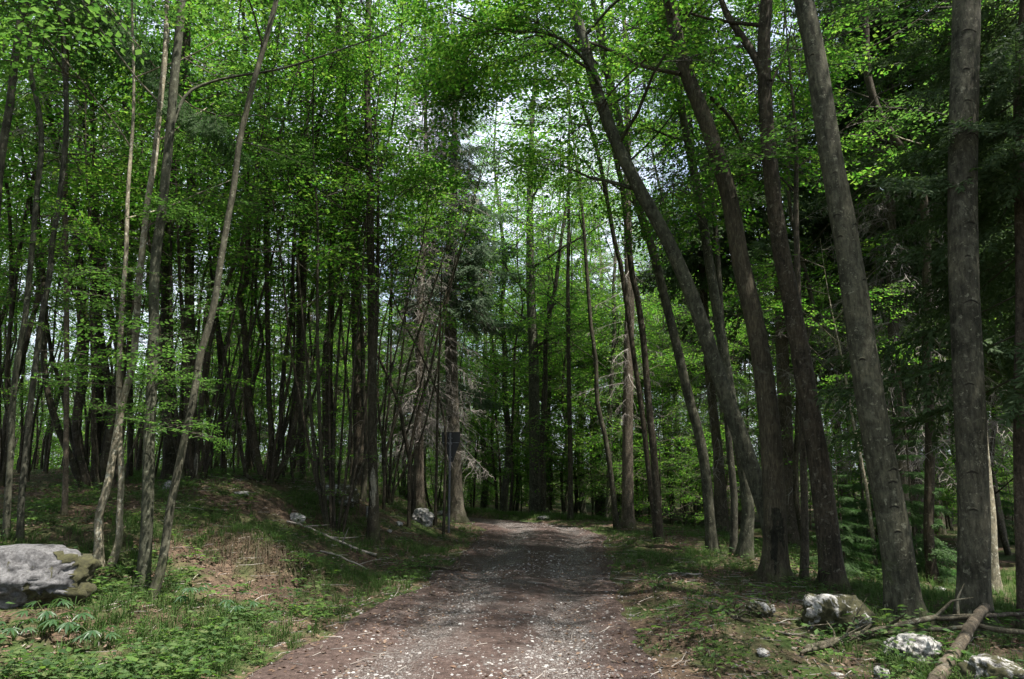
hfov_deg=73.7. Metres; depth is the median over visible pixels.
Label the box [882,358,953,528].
hornbeam tree
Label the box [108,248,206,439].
hornbeam tree
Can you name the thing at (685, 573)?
fallen branch
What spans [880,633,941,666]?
rock
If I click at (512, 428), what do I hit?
beech tree
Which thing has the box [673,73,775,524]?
spruce tree
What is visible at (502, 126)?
sky
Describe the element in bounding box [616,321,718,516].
beech tree
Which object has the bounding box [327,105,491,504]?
hazel coppice
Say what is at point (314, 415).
hazel coppice
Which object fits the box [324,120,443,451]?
hornbeam tree
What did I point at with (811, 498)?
beech sapling
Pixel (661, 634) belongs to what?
fallen leaves
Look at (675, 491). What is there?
beech sapling
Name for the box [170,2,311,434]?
hornbeam tree
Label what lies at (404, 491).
hazel coppice
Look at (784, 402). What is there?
tree
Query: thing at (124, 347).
hornbeam tree
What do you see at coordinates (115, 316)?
hornbeam tree
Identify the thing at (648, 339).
beech tree
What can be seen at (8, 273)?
hornbeam tree
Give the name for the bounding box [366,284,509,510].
hazel coppice
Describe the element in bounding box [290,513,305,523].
rock
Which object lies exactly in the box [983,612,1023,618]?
fallen branch
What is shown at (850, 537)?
fir sapling
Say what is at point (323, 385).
hornbeam tree
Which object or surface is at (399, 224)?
hornbeam pole
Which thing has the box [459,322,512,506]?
hornbeam tree
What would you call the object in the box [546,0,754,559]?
beech tree
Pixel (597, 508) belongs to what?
tree
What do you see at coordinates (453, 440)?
signpost
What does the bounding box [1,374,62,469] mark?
beech sapling
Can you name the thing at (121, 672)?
undergrowth
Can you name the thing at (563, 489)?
beech sapling
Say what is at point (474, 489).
beech tree
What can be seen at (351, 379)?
spruce tree
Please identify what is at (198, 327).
hornbeam pole
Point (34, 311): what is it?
hornbeam tree
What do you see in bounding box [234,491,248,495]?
rock
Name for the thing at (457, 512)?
spruce tree
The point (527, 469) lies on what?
beech sapling
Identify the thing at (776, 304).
hornbeam tree
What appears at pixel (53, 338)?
tree
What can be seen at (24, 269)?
hornbeam tree
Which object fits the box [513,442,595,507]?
beech sapling
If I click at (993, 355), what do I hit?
spruce tree
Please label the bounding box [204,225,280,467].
spruce tree
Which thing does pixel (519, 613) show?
twig litter
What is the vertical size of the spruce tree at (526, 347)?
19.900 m
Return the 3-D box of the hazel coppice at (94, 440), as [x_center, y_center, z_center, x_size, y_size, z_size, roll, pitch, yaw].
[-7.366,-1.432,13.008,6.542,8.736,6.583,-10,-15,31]
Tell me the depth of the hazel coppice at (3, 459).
12.72 m
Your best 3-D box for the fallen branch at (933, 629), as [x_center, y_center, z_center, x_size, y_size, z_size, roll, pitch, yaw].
[3.244,2.534,6.162,1.742,0.407,0.454,2,-11,-11]
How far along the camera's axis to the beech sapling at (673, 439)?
23.87 m
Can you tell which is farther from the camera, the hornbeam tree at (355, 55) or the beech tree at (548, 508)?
the beech tree at (548, 508)
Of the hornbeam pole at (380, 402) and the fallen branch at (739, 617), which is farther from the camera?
the hornbeam pole at (380, 402)
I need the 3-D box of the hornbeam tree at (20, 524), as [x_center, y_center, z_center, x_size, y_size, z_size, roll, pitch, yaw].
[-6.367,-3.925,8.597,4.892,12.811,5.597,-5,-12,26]
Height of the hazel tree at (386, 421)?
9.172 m
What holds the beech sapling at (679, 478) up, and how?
on the ground at (1007, 562)
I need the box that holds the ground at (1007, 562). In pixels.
[0,467,1023,678]
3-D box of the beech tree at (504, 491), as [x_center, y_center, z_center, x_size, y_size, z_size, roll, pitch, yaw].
[-0.702,-2.183,28.205,7.302,19.933,6.182,-5,-12,24]
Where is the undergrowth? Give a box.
[0,463,1023,678]
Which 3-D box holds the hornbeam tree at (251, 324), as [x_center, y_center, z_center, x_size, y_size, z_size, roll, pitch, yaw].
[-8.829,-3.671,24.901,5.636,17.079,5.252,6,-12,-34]
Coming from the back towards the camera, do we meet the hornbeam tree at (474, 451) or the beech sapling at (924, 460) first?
the hornbeam tree at (474, 451)
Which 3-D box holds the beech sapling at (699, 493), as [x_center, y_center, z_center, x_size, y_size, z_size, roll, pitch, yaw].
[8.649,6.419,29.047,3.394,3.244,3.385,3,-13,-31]
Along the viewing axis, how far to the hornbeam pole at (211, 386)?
18.38 m
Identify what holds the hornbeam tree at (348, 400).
on the ground at (1007, 562)
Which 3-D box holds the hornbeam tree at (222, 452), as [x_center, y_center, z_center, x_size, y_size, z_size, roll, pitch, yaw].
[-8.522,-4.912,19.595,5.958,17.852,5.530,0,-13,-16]
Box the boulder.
[0,544,101,608]
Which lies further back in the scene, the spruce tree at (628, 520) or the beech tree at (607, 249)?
the beech tree at (607, 249)
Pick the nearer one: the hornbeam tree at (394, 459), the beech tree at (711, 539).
the beech tree at (711, 539)
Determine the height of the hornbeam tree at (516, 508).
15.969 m
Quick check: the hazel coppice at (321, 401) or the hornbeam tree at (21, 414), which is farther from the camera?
the hazel coppice at (321, 401)
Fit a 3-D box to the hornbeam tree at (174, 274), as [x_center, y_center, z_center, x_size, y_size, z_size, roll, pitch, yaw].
[-10.729,-3.560,18.524,5.613,14.612,5.221,-3,-13,17]
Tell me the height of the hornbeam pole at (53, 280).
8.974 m
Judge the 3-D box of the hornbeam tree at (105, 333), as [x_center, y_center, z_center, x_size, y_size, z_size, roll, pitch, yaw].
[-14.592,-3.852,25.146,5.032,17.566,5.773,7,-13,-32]
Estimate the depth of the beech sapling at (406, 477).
40.34 m
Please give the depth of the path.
7.12 m
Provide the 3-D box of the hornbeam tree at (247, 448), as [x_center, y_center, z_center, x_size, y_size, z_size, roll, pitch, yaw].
[-6.419,-2.757,16.913,4.467,12.502,4.802,1,-11,-17]
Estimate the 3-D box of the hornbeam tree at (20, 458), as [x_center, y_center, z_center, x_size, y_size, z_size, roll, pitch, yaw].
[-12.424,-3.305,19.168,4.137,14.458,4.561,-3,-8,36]
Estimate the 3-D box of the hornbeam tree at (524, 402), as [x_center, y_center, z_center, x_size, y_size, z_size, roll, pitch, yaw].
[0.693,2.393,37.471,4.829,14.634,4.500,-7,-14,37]
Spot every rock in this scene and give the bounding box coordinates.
[163,480,170,488]
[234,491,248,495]
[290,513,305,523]
[325,484,359,506]
[411,508,434,526]
[537,516,549,519]
[745,601,775,617]
[756,648,769,656]
[801,593,875,634]
[831,672,843,678]
[873,666,889,678]
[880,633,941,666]
[957,654,1023,678]
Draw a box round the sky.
[0,0,1010,466]
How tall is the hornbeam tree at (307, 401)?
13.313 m
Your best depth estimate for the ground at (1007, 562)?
8.55 m
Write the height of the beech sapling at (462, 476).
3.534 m
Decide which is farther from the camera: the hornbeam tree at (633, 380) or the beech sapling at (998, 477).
the hornbeam tree at (633, 380)
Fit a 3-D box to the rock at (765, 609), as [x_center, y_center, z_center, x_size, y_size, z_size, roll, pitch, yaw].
[2.480,2.706,6.786,0.296,0.198,0.237,0,-11,0]
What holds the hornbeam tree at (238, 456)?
on the ground at (1007, 562)
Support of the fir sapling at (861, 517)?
on the ground at (1007, 562)
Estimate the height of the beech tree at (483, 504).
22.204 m
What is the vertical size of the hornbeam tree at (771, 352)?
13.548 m
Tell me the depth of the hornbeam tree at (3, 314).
17.55 m
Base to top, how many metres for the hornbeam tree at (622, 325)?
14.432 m
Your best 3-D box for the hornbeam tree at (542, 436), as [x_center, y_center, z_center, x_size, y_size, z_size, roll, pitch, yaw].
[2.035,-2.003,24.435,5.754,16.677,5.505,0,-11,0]
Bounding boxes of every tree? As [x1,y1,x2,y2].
[0,0,130,404]
[0,0,176,542]
[0,0,178,540]
[0,0,254,515]
[0,0,256,462]
[0,0,313,568]
[0,0,363,566]
[0,3,151,472]
[0,14,45,212]
[0,15,160,376]
[0,16,54,409]
[0,45,182,480]
[0,57,85,397]
[0,71,48,279]
[0,104,182,471]
[0,126,76,405]
[0,147,60,387]
[0,167,62,413]
[1,2,193,455]
[1,89,72,423]
[1,105,89,394]
[1,106,148,427]
[1,309,83,468]
[2,1,110,469]
[3,194,62,436]
[6,1,228,478]
[13,145,88,432]
[14,80,174,473]
[20,150,104,469]
[22,0,275,483]
[24,18,233,424]
[26,113,149,435]
[30,253,121,468]
[31,8,225,463]
[40,0,318,479]
[42,16,209,429]
[48,14,278,471]
[50,0,386,588]
[53,106,205,433]
[69,240,146,435]
[70,33,151,445]
[80,108,182,465]
[88,0,237,428]
[97,29,223,420]
[99,1,305,433]
[104,119,174,425]
[107,285,205,470]
[108,136,238,464]
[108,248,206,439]
[109,0,393,597]
[120,140,203,469]
[134,11,303,474]
[135,0,456,481]
[142,124,263,417]
[150,7,337,476]
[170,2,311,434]
[173,1,302,460]
[173,65,289,468]
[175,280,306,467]
[176,182,281,469]
[177,58,286,432]
[199,20,329,471]
[199,46,328,467]
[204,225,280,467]
[224,183,334,470]
[232,129,415,515]
[233,25,403,475]
[234,208,321,468]
[253,152,364,471]
[253,199,347,470]
[257,0,455,479]
[262,0,442,437]
[262,8,396,478]
[262,90,387,472]
[271,1,450,481]
[276,246,349,470]
[277,1,425,498]
[278,0,477,542]
[280,0,428,472]
[280,0,440,502]
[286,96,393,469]
[292,122,446,537]
[306,158,399,472]
[311,248,396,472]
[312,228,424,473]
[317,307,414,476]
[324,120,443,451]
[334,150,461,498]
[340,212,468,476]
[344,0,512,507]
[366,207,491,489]
[375,185,499,525]
[377,244,431,499]
[378,106,499,470]
[378,201,491,499]
[380,4,524,522]
[381,0,796,577]
[382,129,553,510]
[382,268,466,508]
[389,177,575,496]
[394,259,500,507]
[397,65,586,512]
[399,0,878,583]
[406,136,551,528]
[410,231,559,507]
[412,238,519,490]
[414,123,617,511]
[425,256,573,512]
[430,216,515,482]
[438,136,574,510]
[454,0,717,537]
[456,0,640,512]
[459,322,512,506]
[463,176,621,498]
[463,265,517,485]
[465,311,567,512]
[466,258,598,487]
[466,304,520,491]
[469,231,637,511]
[474,263,564,512]
[476,144,663,515]
[476,201,574,509]
[487,6,638,519]
[490,0,759,554]
[491,242,555,511]
[492,77,636,512]
[493,110,616,512]
[495,10,654,529]
[497,276,640,511]
[499,182,578,512]
[508,229,578,504]
[516,202,586,509]
[522,306,621,513]
[528,257,647,517]
[531,0,703,542]
[534,159,650,513]
[536,151,656,516]
[540,154,644,515]
[542,92,703,518]
[544,211,648,508]
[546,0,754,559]
[546,285,681,517]
[553,251,613,514]
[558,155,661,462]
[570,149,659,507]
[571,297,697,508]
[572,0,676,528]
[574,242,677,507]
[580,0,847,555]
[580,305,686,519]
[581,219,647,503]
[581,259,656,516]
[581,275,712,521]
[583,232,725,525]
[587,247,660,516]
[594,72,717,522]
[597,0,910,592]
[616,254,666,513]
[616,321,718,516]
[617,4,794,534]
[634,279,758,524]
[634,296,766,527]
[636,165,704,511]
[637,162,703,507]
[648,0,1012,581]
[651,2,928,551]
[652,264,795,500]
[655,310,745,491]
[658,159,742,515]
[664,0,899,546]
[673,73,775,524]
[677,289,754,513]
[678,303,807,528]
[713,0,1018,584]
[723,232,950,566]
[732,267,825,460]
[733,95,821,462]
[751,111,857,481]
[751,208,915,531]
[771,224,868,520]
[774,251,851,482]
[775,0,1018,537]
[787,0,1012,563]
[788,205,882,529]
[789,209,864,523]
[790,350,857,516]
[793,0,937,627]
[799,30,942,450]
[799,209,1011,531]
[803,212,909,534]
[812,0,1023,628]
[812,1,1015,596]
[820,372,873,511]
[825,56,996,534]
[830,316,948,493]
[833,0,1016,501]
[835,101,1013,554]
[847,321,1012,530]
[876,293,1012,510]
[877,2,1012,547]
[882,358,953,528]
[885,320,1014,499]
[898,0,1023,494]
[947,0,1008,636]
[984,0,1015,464]
[986,332,1012,520]
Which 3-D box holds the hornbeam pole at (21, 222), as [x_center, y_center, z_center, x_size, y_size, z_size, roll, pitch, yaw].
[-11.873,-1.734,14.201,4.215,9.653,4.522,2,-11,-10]
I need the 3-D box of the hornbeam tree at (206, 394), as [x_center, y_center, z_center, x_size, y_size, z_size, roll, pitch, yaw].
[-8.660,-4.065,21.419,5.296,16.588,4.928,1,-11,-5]
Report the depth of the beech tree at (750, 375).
29.32 m
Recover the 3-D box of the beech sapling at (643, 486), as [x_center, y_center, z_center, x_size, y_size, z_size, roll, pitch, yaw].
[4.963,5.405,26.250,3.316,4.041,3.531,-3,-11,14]
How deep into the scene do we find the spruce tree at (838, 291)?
29.26 m
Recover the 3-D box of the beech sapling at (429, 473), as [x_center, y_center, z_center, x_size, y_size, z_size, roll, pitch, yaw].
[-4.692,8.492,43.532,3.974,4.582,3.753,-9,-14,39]
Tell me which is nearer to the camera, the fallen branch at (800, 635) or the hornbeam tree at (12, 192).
the fallen branch at (800, 635)
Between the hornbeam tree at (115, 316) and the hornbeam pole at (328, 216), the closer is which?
the hornbeam pole at (328, 216)
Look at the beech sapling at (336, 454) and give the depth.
35.78 m
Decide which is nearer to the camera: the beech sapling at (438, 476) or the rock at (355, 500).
the rock at (355, 500)
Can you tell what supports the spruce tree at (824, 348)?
on the ground at (1007, 562)
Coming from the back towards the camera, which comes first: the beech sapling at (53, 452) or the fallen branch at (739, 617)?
the beech sapling at (53, 452)
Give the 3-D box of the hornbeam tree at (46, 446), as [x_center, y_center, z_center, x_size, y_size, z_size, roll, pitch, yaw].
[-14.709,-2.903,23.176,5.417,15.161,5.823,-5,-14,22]
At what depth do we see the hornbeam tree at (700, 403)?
35.82 m
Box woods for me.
[1,296,1013,508]
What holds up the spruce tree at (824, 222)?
on the ground at (1007, 562)
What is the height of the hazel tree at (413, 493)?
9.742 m
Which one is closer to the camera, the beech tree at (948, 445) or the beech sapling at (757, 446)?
the beech tree at (948, 445)
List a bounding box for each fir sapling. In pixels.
[809,451,881,577]
[815,414,880,560]
[861,392,956,584]
[995,452,1014,544]
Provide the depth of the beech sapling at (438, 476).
35.24 m
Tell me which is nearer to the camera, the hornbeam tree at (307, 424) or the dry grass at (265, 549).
the dry grass at (265, 549)
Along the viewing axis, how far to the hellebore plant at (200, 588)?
7.17 m
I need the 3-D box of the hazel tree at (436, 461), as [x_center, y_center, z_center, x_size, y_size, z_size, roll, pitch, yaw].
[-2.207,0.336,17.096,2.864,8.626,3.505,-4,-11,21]
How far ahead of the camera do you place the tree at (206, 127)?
9.80 m
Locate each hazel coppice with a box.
[0,0,195,486]
[0,0,224,488]
[0,0,409,480]
[0,1,284,491]
[1,314,73,411]
[3,267,75,452]
[89,262,236,469]
[129,0,500,483]
[133,288,254,470]
[141,282,283,469]
[144,313,323,469]
[167,0,503,533]
[176,260,322,469]
[230,318,389,461]
[258,322,383,470]
[308,299,444,490]
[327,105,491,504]
[334,352,458,498]
[337,299,488,499]
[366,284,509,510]
[378,336,519,510]
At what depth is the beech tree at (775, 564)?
10.55 m
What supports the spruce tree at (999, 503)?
on the ground at (1007, 562)
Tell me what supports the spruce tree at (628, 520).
on the ground at (1007, 562)
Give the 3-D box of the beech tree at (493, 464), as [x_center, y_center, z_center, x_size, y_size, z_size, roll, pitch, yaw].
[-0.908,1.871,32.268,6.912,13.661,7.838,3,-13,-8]
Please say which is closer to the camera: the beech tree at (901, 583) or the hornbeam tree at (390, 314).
the beech tree at (901, 583)
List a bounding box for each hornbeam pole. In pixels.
[0,60,76,368]
[0,97,181,378]
[0,119,77,271]
[0,153,119,388]
[0,156,87,424]
[0,183,90,383]
[0,191,110,422]
[0,200,117,468]
[0,219,37,340]
[1,142,179,424]
[1,152,58,263]
[1,153,95,471]
[28,0,262,431]
[48,165,209,395]
[60,51,222,475]
[60,211,184,445]
[71,189,180,420]
[85,198,238,412]
[110,163,223,424]
[127,0,358,482]
[135,3,286,477]
[135,91,282,423]
[141,105,327,473]
[149,258,236,415]
[173,239,280,410]
[173,240,274,456]
[176,203,285,472]
[182,188,325,437]
[183,173,296,474]
[210,230,322,430]
[217,42,414,483]
[224,211,327,446]
[228,202,340,448]
[229,137,360,472]
[232,216,349,467]
[234,0,411,483]
[238,0,449,504]
[242,7,423,478]
[272,143,415,461]
[286,203,405,451]
[305,99,479,376]
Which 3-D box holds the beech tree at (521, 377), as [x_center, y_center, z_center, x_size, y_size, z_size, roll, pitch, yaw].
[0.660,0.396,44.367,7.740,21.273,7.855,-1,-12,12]
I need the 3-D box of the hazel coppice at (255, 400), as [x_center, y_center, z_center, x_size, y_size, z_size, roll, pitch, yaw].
[-11.951,2.441,31.105,8.067,10.773,8.118,-6,-12,41]
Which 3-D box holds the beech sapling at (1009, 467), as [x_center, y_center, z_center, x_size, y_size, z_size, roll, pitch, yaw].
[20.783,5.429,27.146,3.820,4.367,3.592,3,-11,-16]
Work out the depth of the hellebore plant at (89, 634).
5.73 m
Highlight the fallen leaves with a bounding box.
[0,468,1023,678]
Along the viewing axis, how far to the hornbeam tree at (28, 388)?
30.20 m
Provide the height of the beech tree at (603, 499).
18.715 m
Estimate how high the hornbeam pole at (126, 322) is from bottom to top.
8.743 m
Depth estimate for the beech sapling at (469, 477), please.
42.55 m
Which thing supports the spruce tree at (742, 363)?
on the ground at (1007, 562)
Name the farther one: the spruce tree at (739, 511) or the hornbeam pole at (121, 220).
the spruce tree at (739, 511)
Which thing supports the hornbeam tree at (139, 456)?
on the ground at (1007, 562)
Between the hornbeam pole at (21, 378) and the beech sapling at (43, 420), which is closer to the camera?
the hornbeam pole at (21, 378)
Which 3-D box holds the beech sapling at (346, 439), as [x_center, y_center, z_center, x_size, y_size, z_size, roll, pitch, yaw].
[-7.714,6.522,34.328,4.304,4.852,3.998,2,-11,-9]
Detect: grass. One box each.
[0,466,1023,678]
[178,526,347,601]
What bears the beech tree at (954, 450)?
on the ground at (1007, 562)
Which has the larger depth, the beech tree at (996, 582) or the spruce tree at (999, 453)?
the spruce tree at (999, 453)
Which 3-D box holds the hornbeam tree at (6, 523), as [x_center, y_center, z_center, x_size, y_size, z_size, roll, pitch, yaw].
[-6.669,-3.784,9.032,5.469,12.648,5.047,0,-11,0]
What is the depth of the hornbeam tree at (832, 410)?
26.99 m
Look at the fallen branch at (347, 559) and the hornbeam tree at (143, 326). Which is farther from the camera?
the hornbeam tree at (143, 326)
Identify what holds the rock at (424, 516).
on the ground at (1007, 562)
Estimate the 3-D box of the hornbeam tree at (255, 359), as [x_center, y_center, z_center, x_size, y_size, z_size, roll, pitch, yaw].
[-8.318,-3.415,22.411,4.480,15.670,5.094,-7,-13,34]
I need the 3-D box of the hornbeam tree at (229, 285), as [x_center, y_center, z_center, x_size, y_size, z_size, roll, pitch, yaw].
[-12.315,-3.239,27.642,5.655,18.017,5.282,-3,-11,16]
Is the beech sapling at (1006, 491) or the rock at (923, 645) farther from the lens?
the beech sapling at (1006, 491)
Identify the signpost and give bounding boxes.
[442,432,459,532]
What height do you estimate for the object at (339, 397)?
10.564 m
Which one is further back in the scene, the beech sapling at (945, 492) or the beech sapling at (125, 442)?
the beech sapling at (125, 442)
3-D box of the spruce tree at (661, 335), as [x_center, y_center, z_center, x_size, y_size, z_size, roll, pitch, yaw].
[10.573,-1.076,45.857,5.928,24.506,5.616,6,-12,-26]
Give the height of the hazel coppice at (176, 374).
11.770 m
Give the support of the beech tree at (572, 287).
on the ground at (1007, 562)
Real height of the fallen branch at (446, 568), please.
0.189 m
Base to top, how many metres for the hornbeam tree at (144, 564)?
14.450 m
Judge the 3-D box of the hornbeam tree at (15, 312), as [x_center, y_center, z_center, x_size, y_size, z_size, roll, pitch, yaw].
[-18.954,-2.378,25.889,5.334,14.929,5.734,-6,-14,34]
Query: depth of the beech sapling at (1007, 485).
22.72 m
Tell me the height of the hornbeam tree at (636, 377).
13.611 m
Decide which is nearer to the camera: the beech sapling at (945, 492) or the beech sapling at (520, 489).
the beech sapling at (945, 492)
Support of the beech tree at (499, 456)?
on the ground at (1007, 562)
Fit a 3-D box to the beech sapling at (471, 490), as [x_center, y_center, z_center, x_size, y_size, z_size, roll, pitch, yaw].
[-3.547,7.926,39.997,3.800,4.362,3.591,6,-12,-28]
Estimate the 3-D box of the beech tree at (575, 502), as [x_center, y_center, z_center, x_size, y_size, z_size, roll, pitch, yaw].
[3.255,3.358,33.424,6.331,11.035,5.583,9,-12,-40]
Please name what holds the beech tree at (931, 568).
on the ground at (1007, 562)
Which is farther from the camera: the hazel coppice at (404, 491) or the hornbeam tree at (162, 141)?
the hazel coppice at (404, 491)
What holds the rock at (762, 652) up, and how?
on the ground at (1007, 562)
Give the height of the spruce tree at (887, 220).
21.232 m
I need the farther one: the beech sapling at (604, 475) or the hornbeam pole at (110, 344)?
the beech sapling at (604, 475)
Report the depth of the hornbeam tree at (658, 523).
14.55 m
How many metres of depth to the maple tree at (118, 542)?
8.04 m
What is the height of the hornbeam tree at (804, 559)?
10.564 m
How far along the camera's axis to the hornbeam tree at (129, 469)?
14.90 m
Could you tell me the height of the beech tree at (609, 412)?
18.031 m
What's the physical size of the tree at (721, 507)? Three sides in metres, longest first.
22.671 x 5.484 x 5.196 m
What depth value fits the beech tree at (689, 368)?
30.16 m
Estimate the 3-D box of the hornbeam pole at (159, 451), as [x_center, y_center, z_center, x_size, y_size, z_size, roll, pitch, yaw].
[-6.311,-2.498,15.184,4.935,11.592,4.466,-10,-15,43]
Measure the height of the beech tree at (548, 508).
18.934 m
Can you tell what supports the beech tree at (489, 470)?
on the ground at (1007, 562)
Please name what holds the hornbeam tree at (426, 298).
on the ground at (1007, 562)
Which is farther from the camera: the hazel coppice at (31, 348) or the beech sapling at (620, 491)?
the hazel coppice at (31, 348)
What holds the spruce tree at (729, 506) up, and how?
on the ground at (1007, 562)
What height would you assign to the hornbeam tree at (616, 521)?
15.286 m
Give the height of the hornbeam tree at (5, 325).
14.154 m
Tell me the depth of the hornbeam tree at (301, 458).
15.97 m
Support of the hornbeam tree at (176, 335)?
on the ground at (1007, 562)
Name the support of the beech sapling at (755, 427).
on the ground at (1007, 562)
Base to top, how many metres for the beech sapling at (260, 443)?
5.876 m
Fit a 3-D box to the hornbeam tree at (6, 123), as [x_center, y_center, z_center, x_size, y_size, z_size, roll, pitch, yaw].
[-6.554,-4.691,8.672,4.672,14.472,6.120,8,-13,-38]
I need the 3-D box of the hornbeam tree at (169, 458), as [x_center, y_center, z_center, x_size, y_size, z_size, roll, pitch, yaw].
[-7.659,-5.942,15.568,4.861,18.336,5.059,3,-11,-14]
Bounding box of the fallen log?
[927,603,990,678]
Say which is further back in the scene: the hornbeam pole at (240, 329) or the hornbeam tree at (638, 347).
the hornbeam tree at (638, 347)
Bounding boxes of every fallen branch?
[286,521,376,555]
[320,550,382,568]
[418,556,467,569]
[668,572,701,575]
[709,600,759,622]
[775,623,833,639]
[800,597,962,653]
[978,624,1023,634]
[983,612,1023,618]
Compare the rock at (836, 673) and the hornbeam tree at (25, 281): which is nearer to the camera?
the rock at (836, 673)
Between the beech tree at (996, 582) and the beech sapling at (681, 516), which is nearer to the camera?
the beech tree at (996, 582)
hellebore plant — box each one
[0,618,39,640]
[11,598,73,620]
[38,607,94,635]
[70,625,120,648]
[173,583,211,602]
[218,600,262,616]
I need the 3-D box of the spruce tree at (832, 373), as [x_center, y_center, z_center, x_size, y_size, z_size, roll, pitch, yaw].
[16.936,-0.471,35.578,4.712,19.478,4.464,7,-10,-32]
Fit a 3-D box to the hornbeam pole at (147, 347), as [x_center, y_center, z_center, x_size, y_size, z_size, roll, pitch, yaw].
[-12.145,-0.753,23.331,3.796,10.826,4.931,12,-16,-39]
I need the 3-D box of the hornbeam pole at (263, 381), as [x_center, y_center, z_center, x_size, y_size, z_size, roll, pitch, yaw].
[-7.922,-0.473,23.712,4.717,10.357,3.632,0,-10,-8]
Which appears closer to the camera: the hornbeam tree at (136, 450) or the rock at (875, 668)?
the rock at (875, 668)
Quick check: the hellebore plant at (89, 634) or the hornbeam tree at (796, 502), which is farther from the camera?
the hornbeam tree at (796, 502)
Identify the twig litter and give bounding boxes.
[0,473,1023,678]
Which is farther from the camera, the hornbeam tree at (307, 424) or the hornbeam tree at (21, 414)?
the hornbeam tree at (307, 424)
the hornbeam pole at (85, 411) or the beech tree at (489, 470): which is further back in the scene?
the beech tree at (489, 470)
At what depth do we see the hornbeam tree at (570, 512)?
21.65 m
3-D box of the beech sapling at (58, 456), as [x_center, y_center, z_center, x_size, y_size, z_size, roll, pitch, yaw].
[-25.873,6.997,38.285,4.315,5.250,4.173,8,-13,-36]
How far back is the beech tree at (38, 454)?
31.87 m
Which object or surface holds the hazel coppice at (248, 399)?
on the ground at (1007, 562)
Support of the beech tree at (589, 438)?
on the ground at (1007, 562)
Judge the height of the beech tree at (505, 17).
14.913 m
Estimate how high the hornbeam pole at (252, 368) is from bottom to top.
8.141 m
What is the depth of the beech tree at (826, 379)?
27.04 m
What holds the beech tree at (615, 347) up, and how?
on the ground at (1007, 562)
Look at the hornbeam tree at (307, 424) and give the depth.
30.65 m
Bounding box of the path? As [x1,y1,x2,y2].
[244,516,659,678]
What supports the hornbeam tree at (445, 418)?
on the ground at (1007, 562)
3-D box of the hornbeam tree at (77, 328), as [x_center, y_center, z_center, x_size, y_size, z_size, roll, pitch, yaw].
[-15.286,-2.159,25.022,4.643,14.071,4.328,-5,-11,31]
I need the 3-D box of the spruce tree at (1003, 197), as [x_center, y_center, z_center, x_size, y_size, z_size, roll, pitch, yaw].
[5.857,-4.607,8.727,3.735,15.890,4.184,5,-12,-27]
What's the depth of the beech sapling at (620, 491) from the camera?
23.41 m
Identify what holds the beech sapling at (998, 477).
on the ground at (1007, 562)
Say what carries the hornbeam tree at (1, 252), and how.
on the ground at (1007, 562)
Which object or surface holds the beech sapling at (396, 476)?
on the ground at (1007, 562)
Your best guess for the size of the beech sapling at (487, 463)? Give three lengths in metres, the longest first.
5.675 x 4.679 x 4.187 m
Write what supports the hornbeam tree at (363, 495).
on the ground at (1007, 562)
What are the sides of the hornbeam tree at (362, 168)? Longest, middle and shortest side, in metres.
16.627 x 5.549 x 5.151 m
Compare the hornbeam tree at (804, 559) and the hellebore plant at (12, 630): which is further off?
the hornbeam tree at (804, 559)
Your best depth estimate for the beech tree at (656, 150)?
44.92 m
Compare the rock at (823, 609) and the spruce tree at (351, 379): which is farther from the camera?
the spruce tree at (351, 379)
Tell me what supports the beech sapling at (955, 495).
on the ground at (1007, 562)
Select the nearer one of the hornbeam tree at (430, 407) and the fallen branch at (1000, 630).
the fallen branch at (1000, 630)
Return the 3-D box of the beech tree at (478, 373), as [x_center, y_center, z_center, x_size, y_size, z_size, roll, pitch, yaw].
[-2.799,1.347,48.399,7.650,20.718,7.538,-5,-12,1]
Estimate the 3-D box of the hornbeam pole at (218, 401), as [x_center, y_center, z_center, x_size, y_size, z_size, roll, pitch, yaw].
[-6.852,-1.385,17.487,4.165,10.089,4.467,-1,-9,3]
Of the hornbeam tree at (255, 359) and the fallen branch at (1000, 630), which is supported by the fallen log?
the fallen branch at (1000, 630)
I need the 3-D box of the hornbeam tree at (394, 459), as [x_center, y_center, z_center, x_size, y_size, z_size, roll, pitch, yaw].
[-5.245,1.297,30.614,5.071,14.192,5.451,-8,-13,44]
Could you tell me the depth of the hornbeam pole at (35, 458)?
23.99 m
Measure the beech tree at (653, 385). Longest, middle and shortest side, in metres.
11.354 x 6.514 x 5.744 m
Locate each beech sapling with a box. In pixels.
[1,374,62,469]
[14,421,90,468]
[33,438,62,467]
[61,383,162,466]
[155,422,219,468]
[218,404,293,470]
[265,438,310,471]
[296,409,380,471]
[335,423,398,481]
[378,454,426,492]
[379,440,434,496]
[399,430,473,509]
[426,409,499,508]
[426,440,479,496]
[426,453,443,500]
[427,454,481,505]
[462,422,521,507]
[462,438,487,501]
[476,429,528,504]
[477,430,527,509]
[478,424,567,502]
[509,421,573,499]
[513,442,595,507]
[548,422,619,512]
[552,460,593,510]
[574,428,672,520]
[574,430,641,498]
[598,389,712,522]
[602,428,683,518]
[633,429,683,492]
[634,441,684,502]
[635,434,713,525]
[657,421,711,516]
[662,427,740,521]
[662,436,713,515]
[663,449,693,510]
[673,456,740,524]
[680,420,740,505]
[711,415,836,510]
[739,383,874,514]
[745,410,848,497]
[799,426,856,530]
[808,373,990,520]
[820,380,956,505]
[853,400,955,498]
[892,427,1012,535]
[942,461,956,523]
[943,440,1013,519]
[946,408,1014,533]
[993,407,1012,465]
[996,434,1012,501]
[998,427,1014,534]
[1000,451,1013,526]

